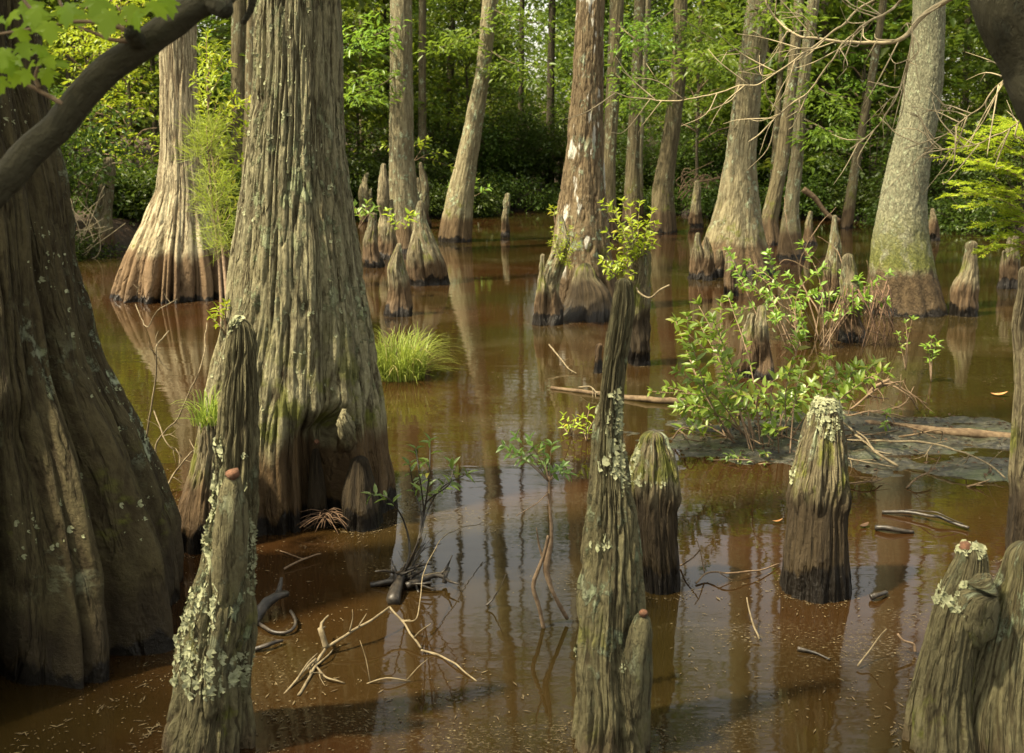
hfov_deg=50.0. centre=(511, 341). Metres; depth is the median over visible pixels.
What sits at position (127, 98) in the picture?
sapling
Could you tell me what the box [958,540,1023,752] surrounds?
cypress knee
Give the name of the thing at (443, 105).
understory tree
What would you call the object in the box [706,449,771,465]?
sapling
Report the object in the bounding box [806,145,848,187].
shrub
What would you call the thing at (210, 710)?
cypress knee
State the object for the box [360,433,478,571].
sapling
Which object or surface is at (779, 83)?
slender tree
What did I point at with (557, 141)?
shrub
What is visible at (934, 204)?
shrub
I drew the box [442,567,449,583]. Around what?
stick
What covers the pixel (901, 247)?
cypress tree
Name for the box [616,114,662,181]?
shrub
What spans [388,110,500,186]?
shrub
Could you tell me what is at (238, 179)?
shrub
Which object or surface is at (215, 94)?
understory tree
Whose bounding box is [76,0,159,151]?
understory tree
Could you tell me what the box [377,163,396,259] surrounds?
cypress knee
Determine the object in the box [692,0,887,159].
understory tree
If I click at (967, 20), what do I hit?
slender tree
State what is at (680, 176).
shrub
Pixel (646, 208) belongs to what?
shrub
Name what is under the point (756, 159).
shrub
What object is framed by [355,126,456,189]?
shrub
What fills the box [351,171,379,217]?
shrub
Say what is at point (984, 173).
foliage
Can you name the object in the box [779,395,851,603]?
cypress knee
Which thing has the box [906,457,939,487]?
stick
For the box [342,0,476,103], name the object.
understory tree
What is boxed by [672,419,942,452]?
stick pile
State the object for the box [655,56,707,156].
understory tree
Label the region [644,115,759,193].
shrub
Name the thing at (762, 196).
shrub
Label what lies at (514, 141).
shrub
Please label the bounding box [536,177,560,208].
shrub
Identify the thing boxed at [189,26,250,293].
sapling
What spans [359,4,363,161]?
slender tree
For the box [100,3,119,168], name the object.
slender tree
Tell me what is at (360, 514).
cypress knee
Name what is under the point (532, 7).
sky
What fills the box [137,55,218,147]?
understory tree
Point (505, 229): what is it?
cypress knee
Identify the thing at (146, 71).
understory tree
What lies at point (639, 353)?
cypress knee
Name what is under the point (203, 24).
understory tree
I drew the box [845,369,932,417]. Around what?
stick pile
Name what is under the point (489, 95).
understory tree
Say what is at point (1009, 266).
cypress knee
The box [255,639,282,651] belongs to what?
driftwood
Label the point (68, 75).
slender tree
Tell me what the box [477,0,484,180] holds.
slender tree
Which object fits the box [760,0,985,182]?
understory tree
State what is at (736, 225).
cypress tree
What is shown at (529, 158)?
shrub
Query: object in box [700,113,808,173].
shrub
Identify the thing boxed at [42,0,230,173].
understory tree
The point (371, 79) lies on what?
understory tree
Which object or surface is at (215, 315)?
sapling
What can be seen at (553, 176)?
shrub
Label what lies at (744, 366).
cypress knee
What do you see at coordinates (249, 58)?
slender tree
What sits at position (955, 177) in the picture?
shrub
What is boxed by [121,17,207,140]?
understory tree
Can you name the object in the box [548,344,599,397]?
stick
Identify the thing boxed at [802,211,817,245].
cypress knee
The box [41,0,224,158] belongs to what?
understory tree
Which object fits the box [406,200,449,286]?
cypress knee
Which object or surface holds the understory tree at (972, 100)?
on the ground
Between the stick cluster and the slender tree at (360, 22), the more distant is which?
the slender tree at (360, 22)
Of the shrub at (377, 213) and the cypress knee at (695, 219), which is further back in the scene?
the shrub at (377, 213)
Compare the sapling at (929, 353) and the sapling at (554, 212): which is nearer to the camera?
the sapling at (929, 353)
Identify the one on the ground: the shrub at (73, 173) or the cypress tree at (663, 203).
the shrub at (73, 173)
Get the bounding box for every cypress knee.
[88,157,116,251]
[161,315,259,752]
[178,410,215,554]
[306,439,329,528]
[340,455,383,532]
[358,172,373,221]
[362,212,384,267]
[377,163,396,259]
[383,243,412,316]
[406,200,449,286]
[416,162,431,227]
[500,193,509,237]
[532,214,569,325]
[563,263,611,322]
[570,278,652,752]
[593,343,602,373]
[628,231,651,365]
[629,430,681,594]
[687,232,704,279]
[688,180,703,227]
[702,236,713,280]
[712,249,723,277]
[723,252,738,295]
[737,313,758,377]
[753,305,774,380]
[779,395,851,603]
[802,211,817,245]
[816,215,841,303]
[822,253,898,350]
[902,539,989,752]
[928,208,939,240]
[948,240,979,316]
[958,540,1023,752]
[996,235,1020,288]
[1005,266,1023,549]
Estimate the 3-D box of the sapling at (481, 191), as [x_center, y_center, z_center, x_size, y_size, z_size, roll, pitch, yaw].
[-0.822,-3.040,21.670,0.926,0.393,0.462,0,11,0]
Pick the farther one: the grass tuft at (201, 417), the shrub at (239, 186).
the shrub at (239, 186)
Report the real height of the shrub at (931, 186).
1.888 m
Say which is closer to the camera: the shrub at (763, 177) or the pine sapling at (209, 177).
the pine sapling at (209, 177)
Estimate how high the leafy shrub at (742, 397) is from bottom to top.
1.030 m
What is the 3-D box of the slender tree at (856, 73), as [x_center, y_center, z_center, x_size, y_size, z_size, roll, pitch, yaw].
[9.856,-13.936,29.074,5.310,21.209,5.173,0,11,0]
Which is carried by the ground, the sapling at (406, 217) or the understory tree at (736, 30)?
the understory tree at (736, 30)
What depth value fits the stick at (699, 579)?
5.03 m
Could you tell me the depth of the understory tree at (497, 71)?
42.47 m
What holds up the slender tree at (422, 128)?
on the ground
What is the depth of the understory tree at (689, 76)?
49.00 m
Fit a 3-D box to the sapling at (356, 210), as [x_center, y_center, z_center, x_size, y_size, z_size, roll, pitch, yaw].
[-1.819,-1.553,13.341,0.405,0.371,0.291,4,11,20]
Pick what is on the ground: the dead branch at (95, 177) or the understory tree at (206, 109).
the understory tree at (206, 109)
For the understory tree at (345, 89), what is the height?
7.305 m
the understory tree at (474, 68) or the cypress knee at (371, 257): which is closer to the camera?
the cypress knee at (371, 257)
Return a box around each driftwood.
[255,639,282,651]
[257,577,296,634]
[875,525,913,533]
[882,509,968,528]
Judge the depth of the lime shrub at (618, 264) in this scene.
9.37 m
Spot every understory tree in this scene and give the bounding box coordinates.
[40,0,139,153]
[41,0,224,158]
[41,5,95,106]
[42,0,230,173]
[60,0,204,155]
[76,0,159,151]
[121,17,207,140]
[136,39,244,173]
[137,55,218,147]
[198,0,424,157]
[198,15,343,124]
[200,16,230,127]
[200,57,227,149]
[209,19,230,108]
[341,0,494,158]
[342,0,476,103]
[342,6,374,141]
[344,0,436,145]
[345,0,471,135]
[389,0,555,128]
[427,63,461,142]
[428,0,540,136]
[436,5,528,140]
[454,15,517,136]
[473,4,545,141]
[516,0,726,148]
[529,0,628,130]
[533,0,669,157]
[555,0,672,154]
[571,0,693,142]
[644,10,719,139]
[645,0,775,140]
[648,0,775,127]
[649,0,898,181]
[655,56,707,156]
[659,0,879,163]
[664,4,721,140]
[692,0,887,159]
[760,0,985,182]
[820,0,950,85]
[825,6,887,133]
[826,0,976,149]
[859,2,985,77]
[871,7,958,142]
[881,0,973,97]
[886,0,1016,145]
[896,0,991,127]
[936,0,1021,154]
[948,35,1014,145]
[948,49,1015,145]
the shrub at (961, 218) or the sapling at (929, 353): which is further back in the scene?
the shrub at (961, 218)
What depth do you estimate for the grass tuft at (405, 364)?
9.06 m
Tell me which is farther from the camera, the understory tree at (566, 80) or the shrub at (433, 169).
the understory tree at (566, 80)
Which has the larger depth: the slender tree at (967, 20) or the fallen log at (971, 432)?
the slender tree at (967, 20)
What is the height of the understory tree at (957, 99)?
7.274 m
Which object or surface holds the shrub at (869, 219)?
on the ground
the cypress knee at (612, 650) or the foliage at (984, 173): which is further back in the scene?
the foliage at (984, 173)
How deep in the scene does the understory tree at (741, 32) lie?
31.14 m
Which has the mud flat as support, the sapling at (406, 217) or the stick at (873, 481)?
the stick at (873, 481)
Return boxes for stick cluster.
[370,528,458,604]
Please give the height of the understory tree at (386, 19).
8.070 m
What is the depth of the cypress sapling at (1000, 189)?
9.13 m
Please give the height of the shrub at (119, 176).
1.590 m
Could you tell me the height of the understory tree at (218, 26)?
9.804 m
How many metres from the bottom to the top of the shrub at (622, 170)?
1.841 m
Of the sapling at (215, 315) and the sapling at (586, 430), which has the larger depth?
the sapling at (586, 430)
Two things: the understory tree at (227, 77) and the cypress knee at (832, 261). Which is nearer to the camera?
the cypress knee at (832, 261)
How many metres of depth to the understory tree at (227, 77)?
37.40 m
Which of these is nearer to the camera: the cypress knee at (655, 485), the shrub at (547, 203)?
the cypress knee at (655, 485)
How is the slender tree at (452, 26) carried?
on the ground
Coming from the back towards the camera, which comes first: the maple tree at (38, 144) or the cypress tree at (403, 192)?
the cypress tree at (403, 192)
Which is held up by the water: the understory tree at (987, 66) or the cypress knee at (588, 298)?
the cypress knee at (588, 298)
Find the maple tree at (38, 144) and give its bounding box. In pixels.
[0,0,256,208]
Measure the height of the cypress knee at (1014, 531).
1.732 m
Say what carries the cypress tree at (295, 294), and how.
on the water
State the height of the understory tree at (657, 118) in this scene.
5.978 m
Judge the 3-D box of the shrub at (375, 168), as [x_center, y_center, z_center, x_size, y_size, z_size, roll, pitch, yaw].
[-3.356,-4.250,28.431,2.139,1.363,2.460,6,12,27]
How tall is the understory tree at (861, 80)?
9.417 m
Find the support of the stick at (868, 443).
on the mud flat
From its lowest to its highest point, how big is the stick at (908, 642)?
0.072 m
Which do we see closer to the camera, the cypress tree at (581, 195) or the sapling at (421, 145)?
the cypress tree at (581, 195)
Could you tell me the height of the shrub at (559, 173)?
2.992 m
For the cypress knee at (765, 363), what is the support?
on the water
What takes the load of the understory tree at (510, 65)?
on the ground
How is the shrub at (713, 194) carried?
on the ground
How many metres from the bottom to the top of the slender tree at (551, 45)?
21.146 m
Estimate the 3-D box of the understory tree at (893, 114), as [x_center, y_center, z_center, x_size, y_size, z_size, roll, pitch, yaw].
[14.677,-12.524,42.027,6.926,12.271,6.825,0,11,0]
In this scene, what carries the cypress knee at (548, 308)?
on the water
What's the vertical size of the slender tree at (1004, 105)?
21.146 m
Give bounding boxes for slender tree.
[65,0,77,200]
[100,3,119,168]
[228,0,246,175]
[241,0,252,182]
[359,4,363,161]
[418,0,426,175]
[446,1,455,185]
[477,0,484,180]
[517,0,524,178]
[545,0,555,182]
[695,0,704,151]
[770,0,786,177]
[813,0,830,153]
[841,8,867,183]
[958,0,970,189]
[1000,77,1008,159]
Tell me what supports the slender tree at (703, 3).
on the ground
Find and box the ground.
[72,101,1023,253]
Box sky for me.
[62,0,984,101]
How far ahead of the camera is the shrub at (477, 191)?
26.83 m
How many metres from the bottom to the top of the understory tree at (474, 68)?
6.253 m
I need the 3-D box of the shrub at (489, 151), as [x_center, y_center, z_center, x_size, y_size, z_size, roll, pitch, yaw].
[-1.164,-5.497,29.854,4.079,2.936,4.039,0,11,0]
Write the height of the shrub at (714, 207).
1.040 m
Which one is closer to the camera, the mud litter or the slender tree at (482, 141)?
the mud litter
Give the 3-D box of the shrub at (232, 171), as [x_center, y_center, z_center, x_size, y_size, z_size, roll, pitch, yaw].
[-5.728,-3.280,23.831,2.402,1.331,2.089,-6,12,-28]
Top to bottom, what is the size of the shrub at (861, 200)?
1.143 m
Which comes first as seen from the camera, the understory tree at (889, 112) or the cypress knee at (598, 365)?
the cypress knee at (598, 365)
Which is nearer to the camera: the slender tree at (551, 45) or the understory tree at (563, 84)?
the slender tree at (551, 45)
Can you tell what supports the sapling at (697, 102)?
on the ground
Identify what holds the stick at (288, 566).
on the water
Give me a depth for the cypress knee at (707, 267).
15.14 m
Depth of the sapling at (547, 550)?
4.44 m
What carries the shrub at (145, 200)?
on the ground
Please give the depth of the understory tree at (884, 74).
49.60 m
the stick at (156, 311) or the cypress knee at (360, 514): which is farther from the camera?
the stick at (156, 311)
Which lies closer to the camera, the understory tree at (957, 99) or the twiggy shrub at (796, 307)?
the twiggy shrub at (796, 307)
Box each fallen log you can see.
[551,386,685,403]
[801,187,840,221]
[865,420,1010,437]
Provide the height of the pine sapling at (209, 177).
2.316 m
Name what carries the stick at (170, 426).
on the water
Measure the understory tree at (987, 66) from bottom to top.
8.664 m
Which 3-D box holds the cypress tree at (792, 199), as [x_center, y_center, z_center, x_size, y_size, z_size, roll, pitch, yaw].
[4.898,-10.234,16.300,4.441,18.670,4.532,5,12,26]
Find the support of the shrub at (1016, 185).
on the ground
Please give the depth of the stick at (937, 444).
6.80 m
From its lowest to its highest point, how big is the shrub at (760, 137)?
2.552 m
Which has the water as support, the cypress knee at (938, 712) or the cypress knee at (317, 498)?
the cypress knee at (938, 712)
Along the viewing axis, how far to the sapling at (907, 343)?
9.24 m
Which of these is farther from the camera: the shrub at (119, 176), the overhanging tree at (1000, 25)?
the shrub at (119, 176)
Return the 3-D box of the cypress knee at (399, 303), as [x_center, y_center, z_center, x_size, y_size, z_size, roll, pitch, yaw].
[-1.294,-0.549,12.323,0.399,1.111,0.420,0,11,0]
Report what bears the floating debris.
on the water
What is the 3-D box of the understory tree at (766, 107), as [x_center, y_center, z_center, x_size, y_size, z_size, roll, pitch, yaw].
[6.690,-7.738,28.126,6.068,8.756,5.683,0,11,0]
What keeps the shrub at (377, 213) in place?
on the ground
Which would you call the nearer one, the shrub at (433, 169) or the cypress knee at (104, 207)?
the cypress knee at (104, 207)
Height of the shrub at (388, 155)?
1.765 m
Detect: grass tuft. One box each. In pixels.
[173,386,220,427]
[375,322,465,381]
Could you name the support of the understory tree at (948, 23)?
on the ground
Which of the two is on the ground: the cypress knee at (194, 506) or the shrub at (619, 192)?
the shrub at (619, 192)
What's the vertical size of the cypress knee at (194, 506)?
0.984 m
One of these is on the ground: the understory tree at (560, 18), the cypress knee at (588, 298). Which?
the understory tree at (560, 18)
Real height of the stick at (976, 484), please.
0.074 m
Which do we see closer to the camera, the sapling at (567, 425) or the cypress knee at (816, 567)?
the cypress knee at (816, 567)
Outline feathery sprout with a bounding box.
[547,222,580,269]
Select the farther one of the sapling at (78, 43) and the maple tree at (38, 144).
the sapling at (78, 43)
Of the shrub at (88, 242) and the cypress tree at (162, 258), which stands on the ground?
the shrub at (88, 242)
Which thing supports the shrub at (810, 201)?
on the ground
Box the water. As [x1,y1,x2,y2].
[0,209,1023,752]
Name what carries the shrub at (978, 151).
on the ground
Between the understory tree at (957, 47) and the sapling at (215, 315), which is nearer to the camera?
the sapling at (215, 315)
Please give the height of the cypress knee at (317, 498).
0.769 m
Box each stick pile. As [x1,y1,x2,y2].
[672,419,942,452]
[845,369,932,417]
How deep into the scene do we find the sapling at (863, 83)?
26.33 m
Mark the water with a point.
(468, 413)
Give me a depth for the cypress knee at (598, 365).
9.33 m
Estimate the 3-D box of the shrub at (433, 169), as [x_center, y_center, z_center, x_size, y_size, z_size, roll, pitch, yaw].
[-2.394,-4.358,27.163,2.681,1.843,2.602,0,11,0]
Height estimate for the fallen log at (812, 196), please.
0.702 m
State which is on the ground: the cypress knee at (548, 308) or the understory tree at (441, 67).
the understory tree at (441, 67)
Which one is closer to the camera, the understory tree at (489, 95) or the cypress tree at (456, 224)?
the cypress tree at (456, 224)
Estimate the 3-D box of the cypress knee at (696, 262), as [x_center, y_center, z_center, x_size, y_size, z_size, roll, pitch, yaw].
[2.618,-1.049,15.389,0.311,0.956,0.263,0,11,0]
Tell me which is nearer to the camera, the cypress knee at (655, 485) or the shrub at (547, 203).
the cypress knee at (655, 485)
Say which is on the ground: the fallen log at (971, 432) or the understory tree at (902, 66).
the understory tree at (902, 66)
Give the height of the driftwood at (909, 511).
0.069 m
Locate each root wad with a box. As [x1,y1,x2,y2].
[70,186,125,257]
[676,161,720,200]
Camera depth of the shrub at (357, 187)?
26.50 m
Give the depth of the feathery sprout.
11.44 m
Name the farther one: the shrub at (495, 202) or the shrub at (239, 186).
the shrub at (495, 202)
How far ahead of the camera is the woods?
66.70 m
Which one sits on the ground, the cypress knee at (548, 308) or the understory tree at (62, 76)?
the understory tree at (62, 76)
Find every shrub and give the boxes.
[44,64,127,197]
[48,83,151,214]
[67,149,212,218]
[75,226,126,260]
[76,156,208,225]
[202,148,240,205]
[208,160,241,189]
[209,167,241,223]
[219,200,237,235]
[344,91,388,203]
[346,141,387,204]
[350,150,416,193]
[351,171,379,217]
[351,172,377,202]
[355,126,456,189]
[355,195,379,221]
[362,142,447,185]
[370,128,456,192]
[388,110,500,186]
[413,84,538,183]
[429,172,513,217]
[429,180,448,218]
[456,108,559,182]
[473,188,510,217]
[475,167,555,212]
[476,139,534,182]
[480,113,558,185]
[486,100,568,183]
[497,101,566,185]
[508,88,649,185]
[531,194,558,210]
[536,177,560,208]
[597,196,669,298]
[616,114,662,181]
[616,117,715,188]
[616,131,679,193]
[616,171,654,209]
[643,162,718,193]
[643,184,692,211]
[643,186,688,214]
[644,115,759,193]
[647,291,894,452]
[676,102,791,190]
[677,173,762,217]
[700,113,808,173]
[700,142,769,183]
[702,197,764,218]
[722,197,896,351]
[756,141,838,192]
[758,169,842,218]
[758,181,803,215]
[763,147,873,208]
[803,97,947,197]
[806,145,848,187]
[811,177,882,218]
[854,199,928,224]
[861,176,945,214]
[863,125,977,198]
[927,190,985,232]
[928,184,1023,235]
[929,123,1020,202]
[943,102,1023,202]
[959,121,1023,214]
[961,128,1023,200]
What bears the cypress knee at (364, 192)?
on the water
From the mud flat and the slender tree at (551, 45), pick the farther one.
the slender tree at (551, 45)
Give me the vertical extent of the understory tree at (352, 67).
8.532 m
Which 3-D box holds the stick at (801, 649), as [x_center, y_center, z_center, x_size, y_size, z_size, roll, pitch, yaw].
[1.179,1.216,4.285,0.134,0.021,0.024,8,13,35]
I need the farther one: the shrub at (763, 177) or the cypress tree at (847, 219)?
the shrub at (763, 177)
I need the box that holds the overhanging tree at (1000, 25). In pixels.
[563,0,1023,197]
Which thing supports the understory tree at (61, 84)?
on the ground
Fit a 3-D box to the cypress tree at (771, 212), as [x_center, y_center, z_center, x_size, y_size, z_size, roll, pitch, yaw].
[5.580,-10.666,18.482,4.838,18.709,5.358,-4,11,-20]
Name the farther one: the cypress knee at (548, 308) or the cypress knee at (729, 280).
the cypress knee at (729, 280)
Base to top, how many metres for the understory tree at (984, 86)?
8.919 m
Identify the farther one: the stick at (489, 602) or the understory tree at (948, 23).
the understory tree at (948, 23)
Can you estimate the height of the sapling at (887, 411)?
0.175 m
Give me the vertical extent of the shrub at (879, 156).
2.580 m
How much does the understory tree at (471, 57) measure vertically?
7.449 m
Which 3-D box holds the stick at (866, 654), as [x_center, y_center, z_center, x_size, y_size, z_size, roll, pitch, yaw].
[1.375,1.172,4.210,0.160,0.117,0.023,-7,13,-32]
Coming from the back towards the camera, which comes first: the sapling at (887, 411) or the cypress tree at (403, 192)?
the cypress tree at (403, 192)
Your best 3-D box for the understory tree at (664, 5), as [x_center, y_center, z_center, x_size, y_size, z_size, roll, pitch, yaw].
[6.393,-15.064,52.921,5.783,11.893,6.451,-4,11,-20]
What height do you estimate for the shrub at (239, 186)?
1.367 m
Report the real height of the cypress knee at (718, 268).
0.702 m
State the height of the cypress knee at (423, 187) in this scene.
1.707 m
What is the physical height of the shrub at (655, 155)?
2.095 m
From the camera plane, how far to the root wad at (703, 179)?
26.09 m
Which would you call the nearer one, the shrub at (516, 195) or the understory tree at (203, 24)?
the shrub at (516, 195)
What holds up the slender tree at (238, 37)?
on the ground
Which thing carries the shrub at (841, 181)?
on the ground
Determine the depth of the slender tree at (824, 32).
28.07 m
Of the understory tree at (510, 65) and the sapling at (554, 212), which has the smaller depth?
the sapling at (554, 212)
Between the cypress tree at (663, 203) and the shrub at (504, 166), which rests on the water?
the cypress tree at (663, 203)
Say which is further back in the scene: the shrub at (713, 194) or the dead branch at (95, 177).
the shrub at (713, 194)
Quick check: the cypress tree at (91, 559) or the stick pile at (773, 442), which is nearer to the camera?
the cypress tree at (91, 559)
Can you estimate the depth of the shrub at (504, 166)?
30.52 m
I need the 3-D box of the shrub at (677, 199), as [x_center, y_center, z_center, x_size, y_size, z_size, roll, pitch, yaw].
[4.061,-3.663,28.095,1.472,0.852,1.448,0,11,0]
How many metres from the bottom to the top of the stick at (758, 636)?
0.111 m
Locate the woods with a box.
[46,0,1017,143]
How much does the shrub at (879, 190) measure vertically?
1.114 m
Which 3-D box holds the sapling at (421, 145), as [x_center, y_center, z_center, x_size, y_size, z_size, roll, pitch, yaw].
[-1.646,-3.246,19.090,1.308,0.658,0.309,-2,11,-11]
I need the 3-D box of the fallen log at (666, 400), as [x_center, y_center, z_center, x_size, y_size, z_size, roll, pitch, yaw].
[0.795,0.421,8.487,1.114,0.070,0.139,5,12,24]
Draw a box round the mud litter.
[672,409,1009,478]
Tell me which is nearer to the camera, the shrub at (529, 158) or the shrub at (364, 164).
the shrub at (364, 164)
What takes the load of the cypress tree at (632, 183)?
on the water
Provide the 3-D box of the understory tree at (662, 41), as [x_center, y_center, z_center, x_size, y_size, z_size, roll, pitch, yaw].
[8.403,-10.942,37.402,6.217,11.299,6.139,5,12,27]
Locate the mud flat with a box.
[623,410,1010,481]
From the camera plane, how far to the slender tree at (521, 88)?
33.34 m
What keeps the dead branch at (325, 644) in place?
on the water
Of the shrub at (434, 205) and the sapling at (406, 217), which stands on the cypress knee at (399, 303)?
the sapling at (406, 217)
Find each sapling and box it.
[42,0,156,210]
[44,0,159,192]
[166,104,240,325]
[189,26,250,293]
[207,298,230,335]
[342,15,415,173]
[353,198,378,228]
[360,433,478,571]
[379,135,454,172]
[382,207,419,245]
[448,177,492,195]
[496,429,577,628]
[548,204,558,224]
[559,412,579,435]
[577,404,595,440]
[644,5,778,180]
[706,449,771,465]
[807,0,906,183]
[879,408,895,430]
[893,315,918,369]
[919,335,943,381]
[929,114,1023,258]
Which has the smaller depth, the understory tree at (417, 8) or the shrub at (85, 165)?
the shrub at (85, 165)
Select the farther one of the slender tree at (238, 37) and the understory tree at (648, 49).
the understory tree at (648, 49)
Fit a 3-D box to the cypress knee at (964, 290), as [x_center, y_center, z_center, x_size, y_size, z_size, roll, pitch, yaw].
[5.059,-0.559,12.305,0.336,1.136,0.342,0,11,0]
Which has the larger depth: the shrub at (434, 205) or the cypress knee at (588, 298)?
the shrub at (434, 205)
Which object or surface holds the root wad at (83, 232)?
on the ground
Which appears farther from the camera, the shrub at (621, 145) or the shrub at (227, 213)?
the shrub at (621, 145)
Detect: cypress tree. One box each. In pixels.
[0,0,183,688]
[109,24,229,303]
[205,0,397,536]
[342,0,418,253]
[413,0,568,242]
[551,0,616,303]
[603,0,685,237]
[604,0,741,232]
[621,0,645,223]
[639,0,650,216]
[657,0,837,277]
[762,0,803,245]
[776,0,884,259]
[840,0,886,227]
[863,0,947,317]
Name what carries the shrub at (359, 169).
on the ground
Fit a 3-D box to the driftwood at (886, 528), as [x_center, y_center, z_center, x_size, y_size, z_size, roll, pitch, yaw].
[1.951,0.960,5.603,0.193,0.040,0.044,3,11,14]
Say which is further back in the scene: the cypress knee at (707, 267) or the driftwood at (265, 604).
the cypress knee at (707, 267)
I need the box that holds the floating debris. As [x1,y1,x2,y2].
[12,267,1011,752]
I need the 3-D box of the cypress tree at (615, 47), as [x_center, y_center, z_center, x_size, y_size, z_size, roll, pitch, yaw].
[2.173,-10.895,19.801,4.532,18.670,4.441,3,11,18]
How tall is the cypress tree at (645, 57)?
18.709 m
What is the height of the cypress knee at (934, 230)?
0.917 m
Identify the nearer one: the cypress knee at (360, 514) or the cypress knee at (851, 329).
the cypress knee at (360, 514)
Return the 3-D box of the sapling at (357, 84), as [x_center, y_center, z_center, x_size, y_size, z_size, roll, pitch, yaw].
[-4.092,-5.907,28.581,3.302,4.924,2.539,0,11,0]
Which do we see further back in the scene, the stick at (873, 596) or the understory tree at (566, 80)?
the understory tree at (566, 80)
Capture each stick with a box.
[134,285,177,326]
[146,323,206,484]
[280,550,320,569]
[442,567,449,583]
[486,574,505,605]
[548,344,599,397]
[680,538,779,583]
[746,597,759,639]
[797,646,829,659]
[843,422,898,468]
[850,463,890,486]
[855,440,1005,477]
[857,629,886,666]
[869,590,887,600]
[897,633,916,651]
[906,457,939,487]
[966,479,990,486]
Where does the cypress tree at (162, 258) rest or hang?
on the water
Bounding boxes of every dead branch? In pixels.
[69,162,122,227]
[283,522,496,695]

